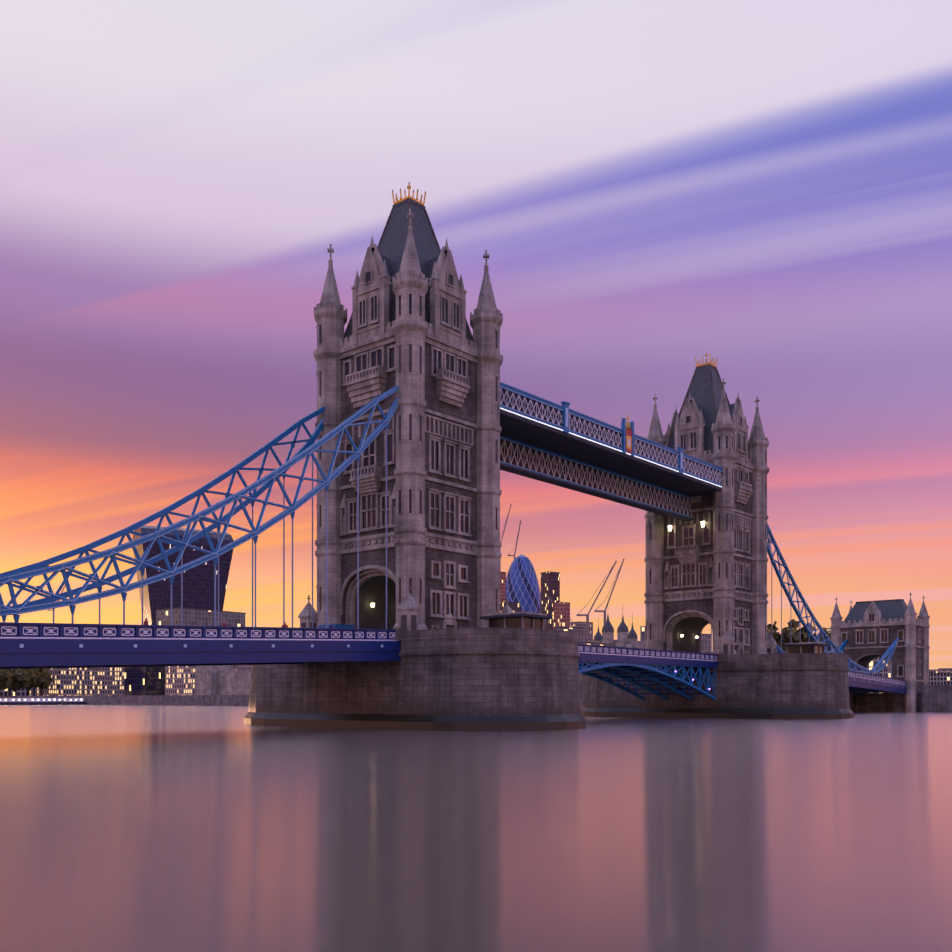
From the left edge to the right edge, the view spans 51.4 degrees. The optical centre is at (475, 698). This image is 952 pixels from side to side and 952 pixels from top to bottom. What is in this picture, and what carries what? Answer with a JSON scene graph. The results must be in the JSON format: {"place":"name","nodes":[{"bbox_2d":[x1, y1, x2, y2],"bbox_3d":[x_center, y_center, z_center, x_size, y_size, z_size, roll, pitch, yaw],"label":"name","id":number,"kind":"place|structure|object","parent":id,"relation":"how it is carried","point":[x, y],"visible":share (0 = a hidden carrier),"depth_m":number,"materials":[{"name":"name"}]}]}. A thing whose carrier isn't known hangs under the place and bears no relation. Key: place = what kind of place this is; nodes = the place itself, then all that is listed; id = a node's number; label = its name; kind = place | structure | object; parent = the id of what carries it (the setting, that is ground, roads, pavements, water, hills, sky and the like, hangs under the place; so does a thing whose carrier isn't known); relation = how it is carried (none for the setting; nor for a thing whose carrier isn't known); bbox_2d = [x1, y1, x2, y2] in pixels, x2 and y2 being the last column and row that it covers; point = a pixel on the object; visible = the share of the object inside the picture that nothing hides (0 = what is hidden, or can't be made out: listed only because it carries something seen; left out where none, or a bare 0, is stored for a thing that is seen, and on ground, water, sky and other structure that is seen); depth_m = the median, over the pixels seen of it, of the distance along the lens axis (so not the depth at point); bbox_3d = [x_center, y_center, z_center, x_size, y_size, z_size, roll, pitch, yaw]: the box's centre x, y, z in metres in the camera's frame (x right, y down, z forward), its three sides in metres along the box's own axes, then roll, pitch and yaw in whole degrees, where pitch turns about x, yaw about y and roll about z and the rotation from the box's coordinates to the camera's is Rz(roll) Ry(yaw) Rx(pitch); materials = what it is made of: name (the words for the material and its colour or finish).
{"place":"outdoors","nodes":[
{"label":"outdoors","id":0,"kind":"place"},
{"bbox_2d":[313,182,502,629],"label":"bridge tower","id":1,"kind":"structure","parent":0,"point":[408,331],"depth_m":123.78,"materials":[{"name":"grey stone"}]},
{"bbox_2d":[0,385,898,676],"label":"suspension chains","id":2,"kind":"object","parent":1,"relation":"attached to","point":[58,599],"visible":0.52,"depth_m":104.83,"materials":[{"name":"blue metal"}]},
{"bbox_2d":[0,622,906,693],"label":"tower bridge side spans","id":3,"kind":"object","parent":2,"relation":"hanging from","point":[43,645],"visible":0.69,"depth_m":93.79,"materials":[{"name":"blue metal"}]},
{"bbox_2d":[500,382,722,531],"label":"tower bridge walkways","id":4,"kind":"structure","parent":1,"relation":"attached to","point":[550,442],"depth_m":153.96,"materials":[{"name":"blue metal"}]},
{"bbox_2d":[0,705,951,951],"bbox_3d":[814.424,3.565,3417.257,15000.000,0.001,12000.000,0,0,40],"label":"river thames","id":5,"kind":"structure","parent":0,"point":[150,828],"depth_m":25.84,"materials":[{"name":"liquid"}]},
{"bbox_2d":[244,584,853,730],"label":"bridge piers","id":6,"kind":"structure","parent":5,"relation":"in","point":[507,668],"depth_m":116.87,"materials":[{"name":"grey stone"}]},
{"bbox_2d":[578,644,718,699],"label":"tower bridge bascules","id":7,"kind":"object","parent":6,"relation":"attached to","point":[636,662],"visible":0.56,"depth_m":167.77,"materials":[{"name":"blue metal"}]},
{"bbox_2d":[830,592,929,711],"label":"tower bridge abutments","id":8,"kind":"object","parent":5,"relation":"on","point":[869,631],"visible":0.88,"depth_m":261.05,"materials":[{"name":"grey stone"}]},
{"bbox_2d":[0,679,951,711],"bbox_3d":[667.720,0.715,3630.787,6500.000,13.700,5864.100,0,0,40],"label":"bank","id":9,"kind":"structure","parent":0,"point":[934,698],"depth_m":448.26,"materials":[{"name":"grey stone"}]},
{"bbox_2d":[132,526,233,624],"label":"walkie talkie","id":10,"kind":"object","parent":9,"relation":"on","point":[198,586],"visible":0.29,"depth_m":888.21,"materials":[{"name":"blue glass"}]},
{"bbox_2d":[0,619,830,695],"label":"trees","id":11,"kind":"object","parent":9,"relation":"on","point":[28,679],"visible":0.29,"depth_m":591.32,"materials":[{"name":"green plant"}]},
{"bbox_2d":[0,504,951,704],"bbox_3d":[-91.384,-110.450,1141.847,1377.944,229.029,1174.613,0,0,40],"label":"skyline","id":12,"kind":"structure","parent":9,"relation":"on","point":[202,680],"depth_m":616.18,"materials":[{"name":"grey glass"}]},
{"bbox_2d":[506,554,540,612],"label":"gherkin-shaped skyscraper","id":13,"kind":"structure","parent":9,"relation":"on","point":[522,585],"depth_m":1191.63,"materials":[{"name":"blue glass"}]},
{"bbox_2d":[0,0,951,669],"label":"sky","id":14,"kind":"structure","parent":0,"point":[763,188],"materials":[{"name":"purple"}]},
{"bbox_2d":[644,352,769,653],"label":"bridge tower","id":15,"kind":"structure","parent":0,"point":[713,572],"depth_m":186.39,"materials":[{"name":"grey stone"}]}
]}

